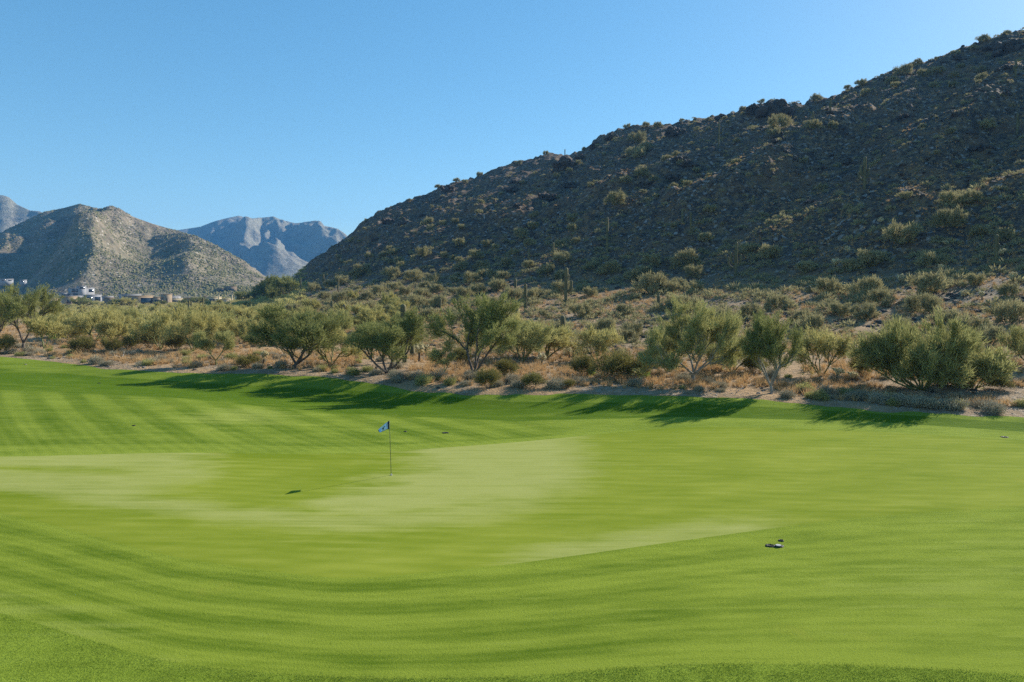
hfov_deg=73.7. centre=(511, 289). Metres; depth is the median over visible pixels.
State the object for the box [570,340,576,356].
cholla cactus
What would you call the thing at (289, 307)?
desert shrub
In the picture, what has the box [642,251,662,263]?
desert shrub
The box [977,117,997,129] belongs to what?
desert shrub
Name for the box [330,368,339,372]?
bursage bush
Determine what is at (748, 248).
desert shrub
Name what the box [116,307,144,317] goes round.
palo verde tree
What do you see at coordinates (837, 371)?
cholla cactus
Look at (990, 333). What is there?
desert shrub
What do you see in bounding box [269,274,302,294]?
mesquite tree
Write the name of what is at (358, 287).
desert shrub
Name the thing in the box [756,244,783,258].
desert shrub
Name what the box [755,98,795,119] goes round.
rock crag
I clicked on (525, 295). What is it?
saguaro cactus
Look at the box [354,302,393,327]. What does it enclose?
palo verde tree
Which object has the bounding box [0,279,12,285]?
hillside house
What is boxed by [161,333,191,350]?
creosote bush
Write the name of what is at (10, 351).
bursage bush
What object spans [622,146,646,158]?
desert shrub
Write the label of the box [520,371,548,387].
creosote bush
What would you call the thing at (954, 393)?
bursage bush
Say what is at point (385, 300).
palo verde tree
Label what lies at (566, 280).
saguaro cactus
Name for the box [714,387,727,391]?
bursage bush
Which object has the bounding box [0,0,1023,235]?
sky
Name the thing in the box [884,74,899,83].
desert shrub
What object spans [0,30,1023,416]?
desert hillside
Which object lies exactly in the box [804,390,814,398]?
bursage bush
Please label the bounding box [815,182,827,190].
desert shrub
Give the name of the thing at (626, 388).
gravel
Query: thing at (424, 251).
desert shrub
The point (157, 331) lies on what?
palo verde tree
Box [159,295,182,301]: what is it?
cream house
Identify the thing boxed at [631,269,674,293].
desert shrub
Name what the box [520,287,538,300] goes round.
desert shrub
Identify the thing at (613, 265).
desert shrub
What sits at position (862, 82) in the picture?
desert shrub
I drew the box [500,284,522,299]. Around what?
desert shrub
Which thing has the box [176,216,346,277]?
distant mountain
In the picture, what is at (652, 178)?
desert shrub
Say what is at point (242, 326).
palo verde tree
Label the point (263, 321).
palo verde tree
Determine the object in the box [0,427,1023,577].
putting green
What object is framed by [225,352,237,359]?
bursage bush
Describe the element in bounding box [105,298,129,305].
garden tree
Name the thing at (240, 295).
garden tree
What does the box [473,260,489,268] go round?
desert shrub
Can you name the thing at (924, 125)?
desert shrub
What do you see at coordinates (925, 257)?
desert shrub
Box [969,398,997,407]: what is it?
bursage bush
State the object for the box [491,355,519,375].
creosote bush
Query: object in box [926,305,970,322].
desert shrub
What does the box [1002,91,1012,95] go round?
rock crag
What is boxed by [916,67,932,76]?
desert shrub
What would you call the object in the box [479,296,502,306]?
desert shrub
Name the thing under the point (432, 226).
desert shrub
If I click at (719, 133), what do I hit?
saguaro cactus
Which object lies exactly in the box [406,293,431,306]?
desert shrub
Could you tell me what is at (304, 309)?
palo verde tree
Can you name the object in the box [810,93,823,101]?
desert shrub
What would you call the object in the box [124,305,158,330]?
palo verde tree
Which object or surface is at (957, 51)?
desert shrub
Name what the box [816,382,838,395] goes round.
bursage bush
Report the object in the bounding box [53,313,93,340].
palo verde tree
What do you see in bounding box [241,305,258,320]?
palo verde tree
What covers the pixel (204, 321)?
palo verde tree
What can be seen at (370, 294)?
desert shrub
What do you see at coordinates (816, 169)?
rock crag
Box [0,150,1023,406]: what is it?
dry grass
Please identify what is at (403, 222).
rock crag
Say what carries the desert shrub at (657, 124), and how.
on the desert hillside
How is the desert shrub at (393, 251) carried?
on the desert hillside
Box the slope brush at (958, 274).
[292,182,1023,321]
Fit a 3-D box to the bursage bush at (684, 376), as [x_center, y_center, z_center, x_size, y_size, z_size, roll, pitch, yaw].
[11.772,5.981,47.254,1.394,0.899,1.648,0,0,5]
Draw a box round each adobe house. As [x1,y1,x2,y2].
[62,296,89,304]
[104,297,118,304]
[126,294,171,304]
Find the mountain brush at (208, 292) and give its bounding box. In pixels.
[0,203,265,299]
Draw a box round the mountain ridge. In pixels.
[0,204,265,298]
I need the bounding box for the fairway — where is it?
[0,356,1023,456]
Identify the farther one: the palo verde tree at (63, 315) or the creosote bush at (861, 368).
the palo verde tree at (63, 315)
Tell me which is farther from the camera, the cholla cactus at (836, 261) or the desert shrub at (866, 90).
the desert shrub at (866, 90)
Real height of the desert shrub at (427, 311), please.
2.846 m
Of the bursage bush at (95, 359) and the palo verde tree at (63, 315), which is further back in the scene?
the palo verde tree at (63, 315)
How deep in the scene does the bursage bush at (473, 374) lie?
46.62 m
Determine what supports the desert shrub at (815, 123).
on the desert hillside
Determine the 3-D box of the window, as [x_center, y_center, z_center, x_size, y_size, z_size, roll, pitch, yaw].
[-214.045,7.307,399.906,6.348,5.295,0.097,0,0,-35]
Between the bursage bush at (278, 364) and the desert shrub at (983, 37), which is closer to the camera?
the bursage bush at (278, 364)
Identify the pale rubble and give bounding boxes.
[504,116,1023,359]
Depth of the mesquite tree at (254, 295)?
344.99 m
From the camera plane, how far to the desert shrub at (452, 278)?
159.53 m
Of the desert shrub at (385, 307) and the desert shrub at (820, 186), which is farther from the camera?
the desert shrub at (820, 186)
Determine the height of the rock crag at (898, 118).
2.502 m
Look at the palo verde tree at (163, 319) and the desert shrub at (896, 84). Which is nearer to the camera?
the palo verde tree at (163, 319)
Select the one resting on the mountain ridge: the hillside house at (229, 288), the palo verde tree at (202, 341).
the hillside house at (229, 288)
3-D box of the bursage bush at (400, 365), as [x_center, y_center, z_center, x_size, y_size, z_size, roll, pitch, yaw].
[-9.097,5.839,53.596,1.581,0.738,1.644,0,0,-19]
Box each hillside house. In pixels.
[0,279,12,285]
[20,280,26,285]
[217,286,236,291]
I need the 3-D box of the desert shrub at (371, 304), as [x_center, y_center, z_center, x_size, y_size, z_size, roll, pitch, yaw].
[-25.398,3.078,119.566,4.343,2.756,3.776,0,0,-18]
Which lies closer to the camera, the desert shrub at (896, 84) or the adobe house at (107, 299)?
the desert shrub at (896, 84)
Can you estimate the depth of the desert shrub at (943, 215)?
100.47 m
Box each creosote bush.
[0,330,17,353]
[61,334,98,352]
[96,335,127,350]
[121,335,141,348]
[138,331,164,347]
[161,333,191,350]
[184,331,212,345]
[233,354,263,366]
[451,347,473,364]
[470,363,504,387]
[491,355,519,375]
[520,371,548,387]
[560,379,576,387]
[567,352,594,376]
[585,348,632,379]
[618,351,651,379]
[739,357,775,371]
[847,356,871,376]
[985,376,1017,389]
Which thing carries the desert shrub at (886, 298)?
on the desert hillside
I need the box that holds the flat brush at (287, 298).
[5,265,310,319]
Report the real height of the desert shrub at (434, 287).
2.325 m
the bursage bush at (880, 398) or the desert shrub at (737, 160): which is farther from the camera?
the desert shrub at (737, 160)
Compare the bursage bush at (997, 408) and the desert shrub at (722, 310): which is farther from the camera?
the desert shrub at (722, 310)
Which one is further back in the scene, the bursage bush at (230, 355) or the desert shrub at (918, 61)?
the desert shrub at (918, 61)
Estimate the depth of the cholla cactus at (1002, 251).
87.15 m
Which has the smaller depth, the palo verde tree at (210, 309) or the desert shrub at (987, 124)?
the desert shrub at (987, 124)
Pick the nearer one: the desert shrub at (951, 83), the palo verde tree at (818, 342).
the palo verde tree at (818, 342)
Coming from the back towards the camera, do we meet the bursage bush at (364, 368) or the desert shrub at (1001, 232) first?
the desert shrub at (1001, 232)
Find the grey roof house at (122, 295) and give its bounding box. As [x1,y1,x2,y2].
[119,294,140,298]
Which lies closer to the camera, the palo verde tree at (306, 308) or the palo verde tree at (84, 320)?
the palo verde tree at (84, 320)
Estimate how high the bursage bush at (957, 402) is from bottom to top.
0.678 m
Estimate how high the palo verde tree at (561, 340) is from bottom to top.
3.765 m
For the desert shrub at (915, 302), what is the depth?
72.00 m
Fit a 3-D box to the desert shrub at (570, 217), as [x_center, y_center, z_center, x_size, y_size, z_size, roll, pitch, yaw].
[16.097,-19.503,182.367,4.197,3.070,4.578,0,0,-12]
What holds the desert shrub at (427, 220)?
on the desert hillside
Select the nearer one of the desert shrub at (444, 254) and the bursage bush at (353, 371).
the bursage bush at (353, 371)
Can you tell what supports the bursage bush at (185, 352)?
on the desert hillside
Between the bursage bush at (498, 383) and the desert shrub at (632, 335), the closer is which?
the bursage bush at (498, 383)
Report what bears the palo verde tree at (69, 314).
on the desert hillside
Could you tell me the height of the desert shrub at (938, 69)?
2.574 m
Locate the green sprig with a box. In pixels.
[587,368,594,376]
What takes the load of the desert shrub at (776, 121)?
on the desert hillside
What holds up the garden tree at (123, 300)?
on the desert hillside
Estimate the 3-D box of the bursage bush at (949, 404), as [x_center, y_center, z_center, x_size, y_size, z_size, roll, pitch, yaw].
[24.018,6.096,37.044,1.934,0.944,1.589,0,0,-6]
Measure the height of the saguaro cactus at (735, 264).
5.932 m
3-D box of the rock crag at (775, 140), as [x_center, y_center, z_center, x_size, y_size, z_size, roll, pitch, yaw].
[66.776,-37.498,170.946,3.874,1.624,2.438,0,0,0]
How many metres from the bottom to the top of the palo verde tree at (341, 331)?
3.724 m
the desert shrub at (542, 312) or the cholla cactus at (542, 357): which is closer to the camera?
the cholla cactus at (542, 357)
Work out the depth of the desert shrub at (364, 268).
205.92 m
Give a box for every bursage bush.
[3,348,18,353]
[13,351,26,355]
[22,346,39,352]
[32,347,46,353]
[82,354,105,364]
[97,358,114,365]
[122,349,137,355]
[141,358,153,365]
[155,355,166,359]
[179,348,193,355]
[192,360,203,366]
[195,353,208,359]
[216,362,230,370]
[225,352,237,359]
[249,362,265,368]
[272,358,288,367]
[312,366,321,371]
[316,364,328,371]
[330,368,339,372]
[345,367,362,375]
[359,364,373,371]
[368,369,384,374]
[375,356,387,361]
[382,368,407,378]
[388,375,404,382]
[389,362,405,368]
[406,368,425,375]
[412,375,433,385]
[419,372,434,381]
[428,368,450,378]
[435,358,448,365]
[441,375,457,385]
[457,379,470,385]
[468,369,479,378]
[494,379,504,386]
[501,371,522,383]
[508,379,528,387]
[543,375,567,388]
[577,378,591,384]
[625,377,646,386]
[672,370,691,381]
[693,384,704,391]
[701,376,714,384]
[711,380,728,388]
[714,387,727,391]
[764,369,780,378]
[776,388,799,398]
[795,379,815,391]
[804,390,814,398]
[811,386,830,401]
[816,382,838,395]
[825,372,843,381]
[835,386,855,394]
[841,388,866,400]
[845,387,867,399]
[866,389,890,404]
[877,374,892,379]
[884,396,900,405]
[885,391,912,405]
[897,392,932,407]
[922,393,944,409]
[924,385,939,391]
[939,396,975,410]
[940,396,969,409]
[949,392,963,397]
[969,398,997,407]
[975,397,1007,414]
[1011,398,1023,406]
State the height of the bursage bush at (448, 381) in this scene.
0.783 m
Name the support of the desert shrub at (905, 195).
on the desert hillside
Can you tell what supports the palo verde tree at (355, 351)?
on the desert hillside
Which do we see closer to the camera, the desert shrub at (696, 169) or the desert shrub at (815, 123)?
the desert shrub at (815, 123)
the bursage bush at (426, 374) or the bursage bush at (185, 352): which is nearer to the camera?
the bursage bush at (426, 374)
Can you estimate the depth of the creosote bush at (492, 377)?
43.81 m
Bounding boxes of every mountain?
[0,195,255,268]
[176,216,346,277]
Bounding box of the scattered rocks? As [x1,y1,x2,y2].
[299,31,1023,354]
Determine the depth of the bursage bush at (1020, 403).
37.30 m
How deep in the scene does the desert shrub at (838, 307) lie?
76.35 m
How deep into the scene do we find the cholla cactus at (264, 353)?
56.28 m
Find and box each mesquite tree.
[0,281,68,348]
[0,302,19,331]
[240,300,358,368]
[248,292,262,297]
[252,284,264,296]
[257,280,275,298]
[261,274,294,291]
[265,283,285,298]
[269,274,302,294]
[343,303,431,373]
[419,288,524,372]
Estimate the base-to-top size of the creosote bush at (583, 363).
2.168 m
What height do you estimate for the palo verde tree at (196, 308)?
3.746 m
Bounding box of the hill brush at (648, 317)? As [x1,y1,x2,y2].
[299,27,1023,355]
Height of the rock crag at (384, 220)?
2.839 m
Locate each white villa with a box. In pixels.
[59,286,94,295]
[60,295,113,301]
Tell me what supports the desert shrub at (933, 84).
on the desert hillside
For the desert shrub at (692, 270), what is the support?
on the desert hillside
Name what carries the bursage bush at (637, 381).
on the desert hillside
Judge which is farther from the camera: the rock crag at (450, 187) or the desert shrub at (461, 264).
the rock crag at (450, 187)
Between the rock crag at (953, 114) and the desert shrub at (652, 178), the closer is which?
the rock crag at (953, 114)
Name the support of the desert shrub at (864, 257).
on the desert hillside
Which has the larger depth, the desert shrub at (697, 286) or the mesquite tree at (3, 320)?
the desert shrub at (697, 286)
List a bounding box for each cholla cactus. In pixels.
[261,350,268,363]
[414,344,424,361]
[423,344,429,354]
[537,352,546,363]
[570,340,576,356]
[832,258,841,270]
[832,368,844,375]
[847,371,858,382]
[896,274,903,282]
[978,290,984,300]
[999,248,1006,257]
[1008,272,1017,282]
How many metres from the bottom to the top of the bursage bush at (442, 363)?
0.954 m
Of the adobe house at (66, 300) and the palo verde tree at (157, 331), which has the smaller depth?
the palo verde tree at (157, 331)
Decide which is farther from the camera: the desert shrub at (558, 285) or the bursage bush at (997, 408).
the desert shrub at (558, 285)
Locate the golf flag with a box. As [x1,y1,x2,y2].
[378,420,391,474]
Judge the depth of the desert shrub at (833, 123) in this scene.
173.84 m
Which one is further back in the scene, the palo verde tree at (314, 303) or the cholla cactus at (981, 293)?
the palo verde tree at (314, 303)
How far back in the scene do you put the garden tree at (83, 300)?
368.78 m
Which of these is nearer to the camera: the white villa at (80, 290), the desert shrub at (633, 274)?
the desert shrub at (633, 274)
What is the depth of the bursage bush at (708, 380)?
46.23 m
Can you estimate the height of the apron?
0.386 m
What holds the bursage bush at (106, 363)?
on the desert hillside
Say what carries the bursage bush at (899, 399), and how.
on the desert hillside
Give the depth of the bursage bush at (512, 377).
45.35 m
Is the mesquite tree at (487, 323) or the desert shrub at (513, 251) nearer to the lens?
the mesquite tree at (487, 323)
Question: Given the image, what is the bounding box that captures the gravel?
[1,345,1023,414]
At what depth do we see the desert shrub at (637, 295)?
109.09 m
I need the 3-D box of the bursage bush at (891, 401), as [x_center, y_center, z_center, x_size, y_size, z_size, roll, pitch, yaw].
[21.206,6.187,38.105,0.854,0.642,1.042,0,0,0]
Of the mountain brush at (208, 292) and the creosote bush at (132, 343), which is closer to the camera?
the creosote bush at (132, 343)
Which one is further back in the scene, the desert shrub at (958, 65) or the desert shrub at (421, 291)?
the desert shrub at (958, 65)
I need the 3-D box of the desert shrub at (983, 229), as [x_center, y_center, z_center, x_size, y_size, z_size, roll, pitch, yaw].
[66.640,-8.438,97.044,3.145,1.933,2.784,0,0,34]
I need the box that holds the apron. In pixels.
[0,507,1023,678]
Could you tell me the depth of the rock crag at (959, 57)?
210.44 m
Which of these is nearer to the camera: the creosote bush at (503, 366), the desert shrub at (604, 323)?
the creosote bush at (503, 366)
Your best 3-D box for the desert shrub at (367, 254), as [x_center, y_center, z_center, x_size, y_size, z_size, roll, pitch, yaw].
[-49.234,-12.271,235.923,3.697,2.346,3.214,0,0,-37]
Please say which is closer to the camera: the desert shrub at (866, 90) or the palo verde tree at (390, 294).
the palo verde tree at (390, 294)
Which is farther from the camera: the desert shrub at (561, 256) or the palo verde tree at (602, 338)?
the desert shrub at (561, 256)
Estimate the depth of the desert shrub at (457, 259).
184.39 m
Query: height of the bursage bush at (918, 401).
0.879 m
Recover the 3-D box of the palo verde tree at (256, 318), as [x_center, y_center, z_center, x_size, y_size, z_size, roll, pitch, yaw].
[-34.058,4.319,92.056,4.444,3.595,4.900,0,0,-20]
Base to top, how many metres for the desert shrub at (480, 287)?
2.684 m
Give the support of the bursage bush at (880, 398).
on the desert hillside
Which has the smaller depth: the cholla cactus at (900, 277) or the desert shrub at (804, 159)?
the cholla cactus at (900, 277)
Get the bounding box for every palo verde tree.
[20,315,66,350]
[29,313,60,334]
[48,312,65,321]
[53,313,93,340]
[60,300,126,339]
[61,310,90,337]
[94,312,136,340]
[103,307,131,333]
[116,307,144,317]
[120,314,148,334]
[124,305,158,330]
[128,309,181,349]
[146,305,157,311]
[149,306,170,318]
[153,319,183,339]
[159,306,223,350]
[168,304,198,332]
[172,305,189,315]
[187,304,197,311]
[189,328,240,364]
[197,304,212,312]
[205,311,238,341]
[210,302,225,310]
[219,308,241,337]
[220,303,241,313]
[227,304,250,319]
[230,316,258,339]
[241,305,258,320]
[245,310,264,324]
[247,305,296,342]
[276,308,297,332]
[296,305,314,311]
[300,297,321,308]
[303,316,367,363]
[305,306,321,315]
[315,305,354,330]
[331,314,345,343]
[333,299,349,310]
[345,290,358,299]
[350,302,369,314]
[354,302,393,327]
[377,291,397,305]
[386,291,395,299]
[386,302,409,315]
[387,296,414,310]
[425,338,459,371]
[490,317,559,361]
[497,309,529,337]
[528,319,577,357]
[570,322,628,360]
[631,291,748,379]
[637,323,696,371]
[701,336,757,371]
[737,306,806,392]
[787,318,857,376]
[844,304,991,390]
[923,342,1021,389]
[994,323,1023,359]
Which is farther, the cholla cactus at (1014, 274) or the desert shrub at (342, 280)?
the desert shrub at (342, 280)
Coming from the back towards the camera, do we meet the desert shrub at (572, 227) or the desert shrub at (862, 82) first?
the desert shrub at (862, 82)
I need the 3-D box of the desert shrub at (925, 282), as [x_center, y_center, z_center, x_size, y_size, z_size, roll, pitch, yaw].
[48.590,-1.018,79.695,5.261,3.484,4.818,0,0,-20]
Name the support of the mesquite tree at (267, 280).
on the desert hillside
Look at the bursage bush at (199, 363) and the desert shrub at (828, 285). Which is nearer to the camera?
the bursage bush at (199, 363)
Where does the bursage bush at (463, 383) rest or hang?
on the desert hillside
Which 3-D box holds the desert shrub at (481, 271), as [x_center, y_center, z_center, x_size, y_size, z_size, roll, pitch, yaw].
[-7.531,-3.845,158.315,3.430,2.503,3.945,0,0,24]
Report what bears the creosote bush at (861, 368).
on the desert hillside
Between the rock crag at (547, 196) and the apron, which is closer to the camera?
the apron
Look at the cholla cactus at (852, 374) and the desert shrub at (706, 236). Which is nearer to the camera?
the cholla cactus at (852, 374)
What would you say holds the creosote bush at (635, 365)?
on the desert hillside
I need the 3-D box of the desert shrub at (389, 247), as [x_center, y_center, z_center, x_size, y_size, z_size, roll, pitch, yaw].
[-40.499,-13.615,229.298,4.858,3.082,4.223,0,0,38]
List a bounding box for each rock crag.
[381,218,393,223]
[397,217,408,224]
[440,184,454,191]
[505,186,518,191]
[512,203,519,208]
[517,224,529,229]
[537,193,557,200]
[551,155,576,171]
[563,181,577,187]
[574,153,584,159]
[589,141,599,148]
[604,132,618,141]
[635,182,644,186]
[663,173,683,181]
[664,126,685,136]
[671,156,687,160]
[679,159,698,166]
[714,113,726,120]
[745,103,758,114]
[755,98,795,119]
[770,136,785,142]
[772,132,782,137]
[804,200,816,204]
[812,166,826,171]
[841,158,856,164]
[895,113,915,121]
[950,111,964,116]
[953,55,966,59]
[969,143,992,150]
[982,42,993,51]
[992,38,1023,56]
[1001,64,1018,69]
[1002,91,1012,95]
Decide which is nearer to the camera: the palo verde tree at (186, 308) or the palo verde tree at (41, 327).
the palo verde tree at (41, 327)
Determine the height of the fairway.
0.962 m
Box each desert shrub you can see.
[284,302,300,311]
[307,282,322,291]
[317,291,331,299]
[323,279,335,286]
[331,290,352,302]
[335,274,349,284]
[346,270,360,277]
[352,262,371,274]
[353,285,362,289]
[356,301,376,308]
[358,290,374,300]
[364,252,374,256]
[369,285,386,294]
[378,250,388,257]
[380,265,401,277]
[382,304,398,313]
[386,245,397,252]
[389,248,396,253]
[389,281,402,290]
[392,256,405,262]
[393,283,412,296]
[403,267,424,280]
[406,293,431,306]
[412,286,431,297]
[415,246,431,256]
[417,280,430,288]
[417,306,437,321]
[420,216,433,224]
[425,272,441,281]
[426,224,434,229]
[427,293,449,307]
[429,283,444,291]
[438,220,447,224]
[440,251,450,257]
[444,310,467,324]
[449,275,459,281]
[449,287,456,293]
[450,285,474,300]
[451,217,458,222]
[452,236,466,246]
[452,260,468,269]
[455,256,462,261]
[457,224,465,229]
[462,271,483,283]
[468,248,484,258]
[469,282,488,293]
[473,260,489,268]
[475,269,486,276]
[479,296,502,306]
[480,239,492,246]
[486,267,496,278]
[488,276,510,290]
[491,243,499,247]
[495,270,511,278]
[500,256,515,265]
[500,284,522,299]
[509,248,518,253]
[514,227,528,235]
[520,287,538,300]
[523,237,536,246]
[523,259,536,267]
[527,220,539,229]
[528,210,539,216]
[529,287,544,296]
[535,262,555,273]
[539,309,553,316]
[544,317,571,329]
[550,280,574,293]
[552,251,573,262]
[552,269,570,278]
[554,238,566,246]
[565,212,578,221]
[568,223,578,230]
[568,301,592,316]
[570,237,580,243]
[582,259,599,269]
[582,286,598,295]
[585,314,616,331]
[597,258,621,273]
[603,188,626,204]
[613,301,634,315]
[617,328,639,342]
[619,175,632,183]
[621,319,649,335]
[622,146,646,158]
[622,267,643,281]
[627,130,646,142]
[628,292,642,299]
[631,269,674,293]
[632,166,649,176]
[634,265,654,273]
[639,140,653,150]
[642,121,649,126]
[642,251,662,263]
[647,175,659,181]
[652,121,663,127]
[655,292,684,309]
[661,155,671,160]
[666,280,683,291]
[668,247,702,266]
[670,150,680,156]
[670,277,689,288]
[672,292,707,313]
[682,180,692,185]
[684,264,704,276]
[690,282,704,290]
[692,166,700,172]
[697,230,714,242]
[703,202,716,211]
[713,305,739,319]
[729,158,741,164]
[734,241,756,254]
[737,302,764,316]
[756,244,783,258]
[762,291,793,308]
[766,128,780,135]
[768,112,794,128]
[787,308,816,324]
[790,310,826,332]
[794,260,816,272]
[799,156,808,162]
[805,118,822,128]
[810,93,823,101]
[813,276,843,293]
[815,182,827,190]
[827,120,838,127]
[829,300,852,315]
[841,257,863,269]
[841,273,883,294]
[845,301,878,320]
[854,78,867,84]
[856,248,885,266]
[860,88,870,95]
[864,286,895,305]
[881,218,925,243]
[882,316,910,328]
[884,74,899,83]
[890,81,900,87]
[892,62,913,74]
[899,191,915,199]
[902,291,946,312]
[905,268,953,293]
[912,57,923,64]
[914,248,947,266]
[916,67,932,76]
[918,123,926,127]
[924,324,953,340]
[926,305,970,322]
[927,81,938,87]
[928,203,968,227]
[931,65,945,73]
[937,189,964,204]
[944,127,956,133]
[947,70,960,77]
[947,81,959,86]
[948,312,997,334]
[950,49,959,54]
[956,63,964,67]
[961,189,984,203]
[961,270,988,286]
[968,44,978,49]
[968,224,992,236]
[974,34,990,42]
[974,72,988,80]
[976,65,986,72]
[976,323,1006,345]
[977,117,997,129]
[981,295,1023,323]
[988,225,1020,241]
[993,280,1023,297]
[1003,30,1011,34]
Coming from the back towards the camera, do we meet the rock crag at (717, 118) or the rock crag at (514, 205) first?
the rock crag at (717, 118)
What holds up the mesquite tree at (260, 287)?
on the desert hillside
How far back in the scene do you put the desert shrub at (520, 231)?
186.71 m
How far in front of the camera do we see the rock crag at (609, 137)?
296.65 m
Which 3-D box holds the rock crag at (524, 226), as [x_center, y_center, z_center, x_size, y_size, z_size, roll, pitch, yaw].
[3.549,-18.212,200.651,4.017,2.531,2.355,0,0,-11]
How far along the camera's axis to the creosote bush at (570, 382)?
43.90 m
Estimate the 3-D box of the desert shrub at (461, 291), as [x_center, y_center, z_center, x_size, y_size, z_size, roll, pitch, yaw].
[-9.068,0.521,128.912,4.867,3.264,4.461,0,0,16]
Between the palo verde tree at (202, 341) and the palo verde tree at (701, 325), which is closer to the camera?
the palo verde tree at (701, 325)
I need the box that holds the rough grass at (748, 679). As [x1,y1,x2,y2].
[0,614,1023,681]
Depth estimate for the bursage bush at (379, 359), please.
57.87 m
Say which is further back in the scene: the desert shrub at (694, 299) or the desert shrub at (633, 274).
the desert shrub at (633, 274)
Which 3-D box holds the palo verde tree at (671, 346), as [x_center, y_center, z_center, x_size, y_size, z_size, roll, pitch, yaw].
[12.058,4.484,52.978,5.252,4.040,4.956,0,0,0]
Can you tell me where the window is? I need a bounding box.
[140,298,152,304]
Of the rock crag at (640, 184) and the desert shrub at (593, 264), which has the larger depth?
the rock crag at (640, 184)
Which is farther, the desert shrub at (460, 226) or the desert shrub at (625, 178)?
the desert shrub at (460, 226)
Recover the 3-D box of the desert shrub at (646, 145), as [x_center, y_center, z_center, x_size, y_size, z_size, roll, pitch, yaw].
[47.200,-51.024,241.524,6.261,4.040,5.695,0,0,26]
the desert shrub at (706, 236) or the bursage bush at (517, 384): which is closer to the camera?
the bursage bush at (517, 384)
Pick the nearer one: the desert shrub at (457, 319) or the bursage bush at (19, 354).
the bursage bush at (19, 354)
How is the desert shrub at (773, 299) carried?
on the desert hillside
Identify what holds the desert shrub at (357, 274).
on the desert hillside
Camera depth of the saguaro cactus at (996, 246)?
86.08 m
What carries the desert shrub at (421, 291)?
on the desert hillside
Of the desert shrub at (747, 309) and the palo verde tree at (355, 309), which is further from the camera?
the palo verde tree at (355, 309)
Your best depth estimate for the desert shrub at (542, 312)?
98.55 m
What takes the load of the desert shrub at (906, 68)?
on the desert hillside
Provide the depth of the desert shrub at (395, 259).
205.06 m
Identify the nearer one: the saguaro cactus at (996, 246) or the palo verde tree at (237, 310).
the saguaro cactus at (996, 246)
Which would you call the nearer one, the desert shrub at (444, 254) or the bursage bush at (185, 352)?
the bursage bush at (185, 352)
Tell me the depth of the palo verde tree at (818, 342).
47.71 m
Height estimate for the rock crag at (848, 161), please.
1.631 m
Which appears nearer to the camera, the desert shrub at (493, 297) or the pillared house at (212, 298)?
the desert shrub at (493, 297)
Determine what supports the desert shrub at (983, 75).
on the desert hillside
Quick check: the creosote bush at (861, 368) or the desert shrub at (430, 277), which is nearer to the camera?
the creosote bush at (861, 368)
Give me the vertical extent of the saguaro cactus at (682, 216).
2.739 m
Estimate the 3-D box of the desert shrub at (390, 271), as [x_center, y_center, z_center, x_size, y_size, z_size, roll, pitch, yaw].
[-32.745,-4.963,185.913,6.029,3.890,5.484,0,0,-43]
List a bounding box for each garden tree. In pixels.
[69,295,99,305]
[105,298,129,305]
[115,297,138,305]
[189,296,208,302]
[233,290,256,300]
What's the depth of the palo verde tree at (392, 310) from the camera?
104.53 m
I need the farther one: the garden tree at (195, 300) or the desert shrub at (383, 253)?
the garden tree at (195, 300)
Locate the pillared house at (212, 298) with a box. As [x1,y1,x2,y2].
[204,295,232,301]
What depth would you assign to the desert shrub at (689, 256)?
129.01 m
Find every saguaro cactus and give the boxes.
[400,304,406,362]
[410,344,414,356]
[523,284,526,309]
[561,316,564,327]
[564,268,572,302]
[606,217,608,251]
[681,211,683,221]
[718,120,722,146]
[727,242,741,276]
[828,98,831,110]
[857,157,869,189]
[994,234,999,265]
[1013,60,1017,77]
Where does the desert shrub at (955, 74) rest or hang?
on the desert hillside
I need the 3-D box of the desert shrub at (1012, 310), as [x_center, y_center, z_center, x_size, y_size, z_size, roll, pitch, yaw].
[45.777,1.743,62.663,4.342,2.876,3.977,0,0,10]
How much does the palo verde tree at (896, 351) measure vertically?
5.604 m
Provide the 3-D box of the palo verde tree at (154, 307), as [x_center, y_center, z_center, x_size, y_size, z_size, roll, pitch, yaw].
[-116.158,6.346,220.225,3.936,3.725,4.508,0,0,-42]
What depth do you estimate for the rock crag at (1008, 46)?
200.50 m
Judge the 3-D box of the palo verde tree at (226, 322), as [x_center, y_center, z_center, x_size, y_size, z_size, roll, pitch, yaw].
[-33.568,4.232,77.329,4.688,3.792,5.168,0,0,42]
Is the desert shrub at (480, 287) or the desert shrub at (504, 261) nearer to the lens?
the desert shrub at (480, 287)
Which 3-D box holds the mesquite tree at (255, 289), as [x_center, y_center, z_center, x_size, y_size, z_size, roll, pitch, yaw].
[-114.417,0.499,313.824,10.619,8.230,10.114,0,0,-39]
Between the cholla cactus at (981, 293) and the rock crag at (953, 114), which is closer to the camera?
the cholla cactus at (981, 293)
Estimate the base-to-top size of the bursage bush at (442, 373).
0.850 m
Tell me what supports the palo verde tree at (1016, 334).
on the desert hillside
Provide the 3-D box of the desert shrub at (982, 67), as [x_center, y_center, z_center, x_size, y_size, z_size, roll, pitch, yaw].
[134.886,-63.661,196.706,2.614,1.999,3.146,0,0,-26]
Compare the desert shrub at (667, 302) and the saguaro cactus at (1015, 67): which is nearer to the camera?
the desert shrub at (667, 302)
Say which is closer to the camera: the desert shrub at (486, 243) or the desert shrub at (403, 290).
the desert shrub at (403, 290)
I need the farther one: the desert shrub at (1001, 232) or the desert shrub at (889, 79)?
the desert shrub at (889, 79)
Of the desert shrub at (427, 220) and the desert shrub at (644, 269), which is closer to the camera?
the desert shrub at (644, 269)
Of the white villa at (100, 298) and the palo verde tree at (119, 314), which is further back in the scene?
the white villa at (100, 298)
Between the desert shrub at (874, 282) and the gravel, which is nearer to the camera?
the gravel
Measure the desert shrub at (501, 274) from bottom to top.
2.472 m

